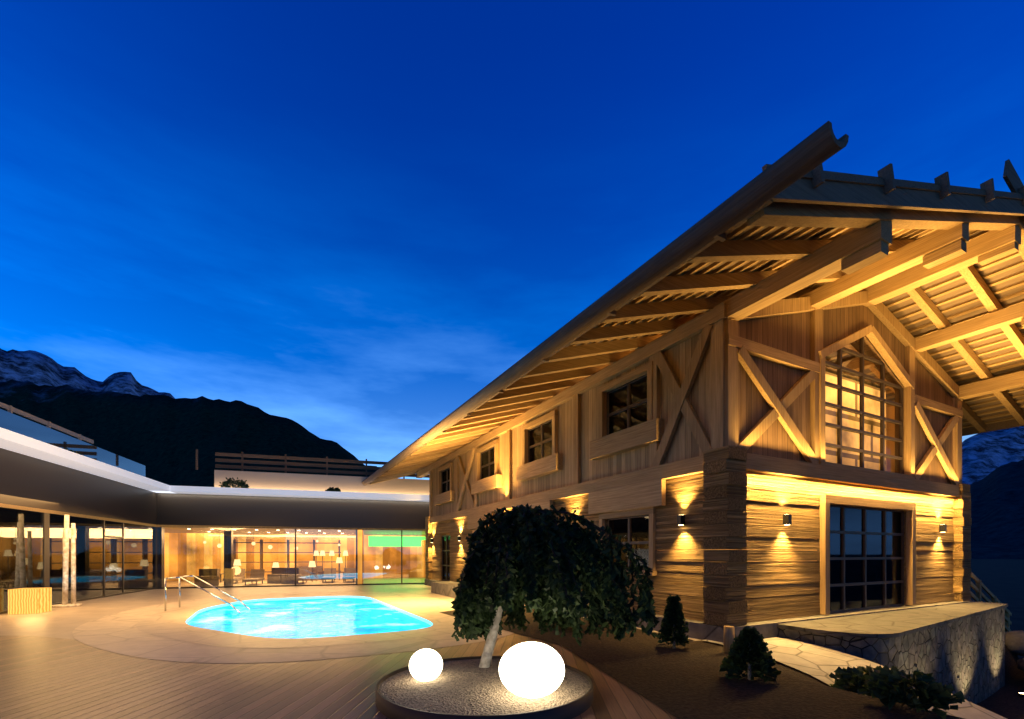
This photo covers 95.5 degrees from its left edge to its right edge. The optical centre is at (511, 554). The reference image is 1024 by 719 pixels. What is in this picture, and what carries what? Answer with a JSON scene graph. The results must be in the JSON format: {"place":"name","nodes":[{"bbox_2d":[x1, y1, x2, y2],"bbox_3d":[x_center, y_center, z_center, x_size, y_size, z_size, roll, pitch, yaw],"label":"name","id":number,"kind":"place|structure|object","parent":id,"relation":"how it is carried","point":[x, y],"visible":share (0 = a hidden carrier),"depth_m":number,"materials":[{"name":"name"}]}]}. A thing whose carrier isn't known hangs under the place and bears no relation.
{"place":"outdoors","nodes":[
{"label":"outdoors","id":0,"kind":"place"},
{"bbox_2d":[0,348,174,398],"bbox_3d":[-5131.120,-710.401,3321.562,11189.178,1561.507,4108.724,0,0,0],"label":"mountain","id":1,"kind":"structure","parent":0,"point":[37,368],"depth_m":3105.93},
{"bbox_2d":[0,380,376,486],"bbox_3d":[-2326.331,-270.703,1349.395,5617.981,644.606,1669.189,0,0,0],"label":"mountain","id":2,"kind":"structure","parent":0,"point":[162,438],"depth_m":1088.30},
{"bbox_2d":[72,592,512,662],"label":"pool paving","id":3,"kind":"structure","parent":0,"point":[119,633],"depth_m":8.19,"materials":[{"name":"beige stone"}]},
{"bbox_2d":[165,530,428,584],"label":"spa walls","id":4,"kind":"structure","parent":0,"point":[186,554],"depth_m":29.14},
{"bbox_2d":[136,594,460,647],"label":"pool paving","id":5,"kind":"structure","parent":0,"point":[171,623],"depth_m":9.54,"materials":[{"name":"beige stone"}]},
{"bbox_2d":[164,575,248,612],"bbox_3d":[-8.703,1.247,13.500,2.362,1.238,0.963,0,0,-5],"label":"pool handrail","id":6,"kind":"object","parent":5,"relation":"on","point":[179,577],"visible":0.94,"depth_m":13.09,"materials":[{"name":"silver metal"}]},
{"bbox_2d":[0,577,698,645],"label":"terrace floor","id":7,"kind":"structure","parent":0,"point":[63,622],"depth_m":17.13,"materials":[{"name":"stone"}]},
{"bbox_2d":[8,587,51,614],"bbox_3d":[-13.150,1.270,12.700,0.620,0.660,0.620,0,0,-20],"label":"glowing cube","id":8,"kind":"object","parent":7,"relation":"on","point":[29,600],"visible":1,"depth_m":12.46,"materials":[{"name":"yellow wood"}]},
{"bbox_2d":[52,515,81,607],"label":"birch trunks","id":9,"kind":"object","parent":7,"relation":"on","point":[65,603],"visible":0.96,"depth_m":14.20,"materials":[{"name":"beige plant"}]},
{"bbox_2d":[0,427,428,535],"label":"roof","id":10,"kind":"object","parent":7,"relation":"on","point":[38,476],"visible":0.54,"depth_m":22.00,"materials":[{"name":"white paint"}]},
{"bbox_2d":[0,409,144,476],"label":"glass railing","id":11,"kind":"object","parent":10,"relation":"on","point":[21,425],"visible":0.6,"depth_m":15.58,"materials":[{"name":"clear glass"}]},
{"bbox_2d":[0,507,403,611],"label":"glass wall","id":12,"kind":"structure","parent":10,"relation":"in","point":[21,548],"depth_m":15.78,"materials":[{"name":"clear glass"}]},
{"bbox_2d":[0,402,428,478],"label":"spa railings","id":13,"kind":"object","parent":10,"relation":"on","point":[12,409],"visible":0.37,"depth_m":23.97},
{"bbox_2d":[219,477,248,487],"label":"rooftop shrubs","id":14,"kind":"object","parent":10,"relation":"on","point":[230,482],"visible":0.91,"depth_m":22.05,"materials":[{"name":"green plant"}]},
{"bbox_2d":[194,529,354,586],"bbox_3d":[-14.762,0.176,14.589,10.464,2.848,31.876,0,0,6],"label":"lounge furniture","id":15,"kind":"object","parent":10,"relation":"in","point":[312,571],"visible":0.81,"depth_m":26.24,"materials":[{"name":"brown wood"}]},
{"bbox_2d":[203,530,355,549],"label":"ceiling lights","id":16,"kind":"object","parent":10,"relation":"hanging from","point":[219,545],"visible":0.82,"depth_m":28.77},
{"bbox_2d":[325,487,340,491],"bbox_3d":[-9.138,-3.262,23.816,0.808,0.397,0.808,0,0,0],"label":"roof plant","id":17,"kind":"object","parent":10,"relation":"on","point":[337,489],"visible":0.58,"depth_m":23.63,"materials":[{"name":"green plant"}]},
{"bbox_2d":[368,536,425,546],"bbox_3d":[-7.037,-0.750,28.561,3.400,0.500,5.050,0,0,-17],"label":"green room glow","id":18,"kind":"object","parent":10,"relation":"attached to","point":[395,541],"visible":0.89,"depth_m":30.58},
{"bbox_2d":[0,513,429,613],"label":"spa columns","id":19,"kind":"structure","parent":7,"relation":"on","point":[228,556],"depth_m":21.53,"materials":[{"name":"grey metal"}]},
{"bbox_2d":[186,596,432,625],"bbox_3d":[-5.842,2.144,12.881,5.105,1.112,9.220,0,0,-28],"label":"pool edge","id":20,"kind":"object","parent":7,"relation":"in","point":[322,597],"visible":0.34,"depth_m":15.80,"materials":[{"name":"white tile"}]},
{"bbox_2d":[187,598,430,637],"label":"pool water","id":21,"kind":"structure","parent":20,"relation":"in","point":[316,618],"depth_m":11.87,"materials":[{"name":"blue liquid"}]},
{"bbox_2d":[0,633,677,718],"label":"deck","id":22,"kind":"structure","parent":7,"relation":"on","point":[49,678],"depth_m":5.65,"materials":[{"name":"brown wood"}]},
{"bbox_2d":[375,656,593,718],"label":"planter ring","id":23,"kind":"object","parent":22,"relation":"on","point":[569,710],"visible":0.53,"depth_m":4.45,"materials":[{"name":"grey"}]},
{"bbox_2d":[378,659,590,714],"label":"planter gravel","id":24,"kind":"structure","parent":23,"relation":"in","point":[465,687],"depth_m":4.83,"materials":[{"name":"grey gravel"}]},
{"bbox_2d":[409,642,564,697],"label":"globe lights","id":25,"kind":"object","parent":24,"relation":"on","point":[531,669],"visible":0.99,"depth_m":4.52},
{"bbox_2d":[431,581,458,597],"bbox_3d":[-1.667,1.380,17.099,0.900,0.440,5.600,0,0,-28],"label":"stone ledge","id":26,"kind":"object","parent":7,"relation":"on","point":[445,588],"visible":0.36,"depth_m":18.22,"materials":[{"name":"beige stone"}]},
{"bbox_2d":[439,607,963,718],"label":"mulch bed","id":27,"kind":"object","parent":7,"relation":"on","point":[679,684],"visible":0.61,"depth_m":5.53,"materials":[{"name":"brown soil"}]},
{"bbox_2d":[719,626,780,681],"bbox_3d":[2.999,1.256,5.875,0.706,0.687,0.711,0,0,0],"label":"dwarf conifer","id":28,"kind":"object","parent":27,"relation":"on","point":[758,658],"depth_m":5.79,"materials":[{"name":"green plant"}]},
{"bbox_2d":[857,665,964,718],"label":"shrub","id":29,"kind":"object","parent":27,"relation":"on","point":[886,685],"visible":1,"depth_m":4.62,"materials":[{"name":"green plant"}]},
{"bbox_2d":[0,0,1023,479],"label":"sky","id":30,"kind":"structure","parent":0,"point":[344,221],"materials":[{"name":"blue"}]},
{"bbox_2d":[450,503,659,667],"bbox_3d":[0.460,0.398,5.854,2.458,2.097,2.448,0,0,0],"label":"weeping tree","id":31,"kind":"object","parent":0,"point":[547,595],"depth_m":5.38,"materials":[{"name":"green plant"}]},
{"bbox_2d":[442,337,904,612],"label":"windows","id":32,"kind":"structure","parent":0,"point":[867,550],"depth_m":10.99,"materials":[{"name":"glass"}]},
{"bbox_2d":[430,397,958,584],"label":"chalet inner walls","id":33,"kind":"structure","parent":0,"point":[890,432],"depth_m":14.15,"materials":[{"name":"beige wood"}]},
{"bbox_2d":[425,445,971,625],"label":"chalet log walls","id":34,"kind":"structure","parent":0,"point":[725,499],"depth_m":9.42,"materials":[{"name":"brown wood"}]},
{"bbox_2d":[430,514,946,542],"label":"wall lights","id":35,"kind":"object","parent":34,"relation":"attached to","point":[787,519],"visible":0.75,"depth_m":9.26},
{"bbox_2d":[428,291,962,614],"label":"chalet timbers","id":36,"kind":"object","parent":34,"relation":"on","point":[646,487],"visible":0.8,"depth_m":10.32,"materials":[{"name":"brown wood"}]},
{"bbox_2d":[433,333,710,516],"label":"long chalet boards","id":37,"kind":"object","parent":36,"relation":"attached to","point":[683,445],"visible":0.27,"depth_m":12.09,"materials":[{"name":"brown wood"}]},
{"bbox_2d":[370,159,1023,484],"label":"roof","id":38,"kind":"structure","parent":36,"relation":"on","point":[936,268],"depth_m":8.59,"materials":[{"name":"brown wood"}]},
{"bbox_2d":[362,121,848,484],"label":"roof fascia","id":39,"kind":"structure","parent":38,"relation":"attached to","point":[814,149],"depth_m":5.82,"materials":[{"name":"brown wood"}]},
{"bbox_2d":[738,305,952,484],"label":"chalet gable boards","id":40,"kind":"structure","parent":36,"relation":"attached to","point":[789,333],"depth_m":9.66,"materials":[{"name":"brown wood"}]},
{"bbox_2d":[425,579,974,641],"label":"chalet plinth","id":41,"kind":"structure","parent":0,"point":[700,630],"depth_m":8.95,"materials":[{"name":"grey stone"}]},
{"bbox_2d":[692,367,885,561],"bbox_3d":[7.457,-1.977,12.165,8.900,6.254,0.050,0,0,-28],"label":"lit window","id":42,"kind":"structure","parent":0,"point":[851,420],"depth_m":13.32,"materials":[{"name":"glass"}]},
{"bbox_2d":[658,640,1023,718],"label":"terrain","id":43,"kind":"structure","parent":0,"point":[1006,701],"depth_m":10.47,"materials":[{"name":"brown soil"}]},
{"bbox_2d":[658,595,688,648],"bbox_3d":[2.753,1.142,7.883,0.557,0.917,0.597,0,0,0],"label":"dwarf conifer","id":44,"kind":"object","parent":43,"relation":"on","point":[669,621],"depth_m":7.82,"materials":[{"name":"green plant"}]},
{"bbox_2d":[723,626,734,652],"bbox_3d":[3.537,1.390,7.577,0.170,0.420,0.170,0,0,0],"label":"bollard","id":45,"kind":"object","parent":43,"relation":"on","point":[729,634],"visible":0.79,"depth_m":7.52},
{"bbox_2d":[828,663,917,704],"bbox_3d":[4.580,1.631,5.924,1.008,0.481,0.975,0,0,0],"label":"shrub","id":46,"kind":"object","parent":43,"relation":"on","point":[851,679],"visible":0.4,"depth_m":5.94,"materials":[{"name":"green plant"}]},
{"bbox_2d":[779,608,1004,703],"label":"retaining wall","id":47,"kind":"structure","parent":43,"relation":"on","point":[966,656],"depth_m":9.64,"materials":[{"name":"stone"}]},
{"bbox_2d":[777,601,1007,637],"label":"terrace floor","id":48,"kind":"structure","parent":47,"relation":"on","point":[894,624],"depth_m":9.14,"materials":[{"name":"beige stone"}]},
{"bbox_2d":[969,572,1011,631],"bbox_3d":[14.937,1.826,14.639,5.197,3.386,0.107,0,0,-32],"label":"stair railing","id":49,"kind":"object","parent":43,"relation":"on","point":[980,594],"visible":0.35,"depth_m":14.54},
{"bbox_2d":[1005,630,1023,670],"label":"boulder steps","id":50,"kind":"structure","parent":43,"relation":"on","point":[1014,641],"depth_m":13.33,"materials":[{"name":"stone"}]},
{"bbox_2d":[703,637,1006,718],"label":"pathway","id":51,"kind":"structure","parent":0,"point":[821,663],"depth_m":7.27,"materials":[{"name":"beige stone"}]},
{"bbox_2d":[962,426,1023,484],"bbox_3d":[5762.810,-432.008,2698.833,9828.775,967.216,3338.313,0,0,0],"label":"mountain","id":52,"kind":"structure","parent":0,"point":[984,454],"depth_m":2418.49,"materials":[{"name":"blue stone"}]},
{"bbox_2d":[966,559,1023,656],"bbox_3d":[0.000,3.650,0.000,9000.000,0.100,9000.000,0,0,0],"label":"lake","id":53,"kind":"structure","parent":0,"point":[1002,580],"depth_m":61.02,"materials":[{"name":"liquid"}]},
{"bbox_2d":[968,459,1023,558],"bbox_3d":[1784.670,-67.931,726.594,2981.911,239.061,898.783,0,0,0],"label":"mountain","id":54,"kind":"structure","parent":0,"point":[997,511],"depth_m":481.30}
]}

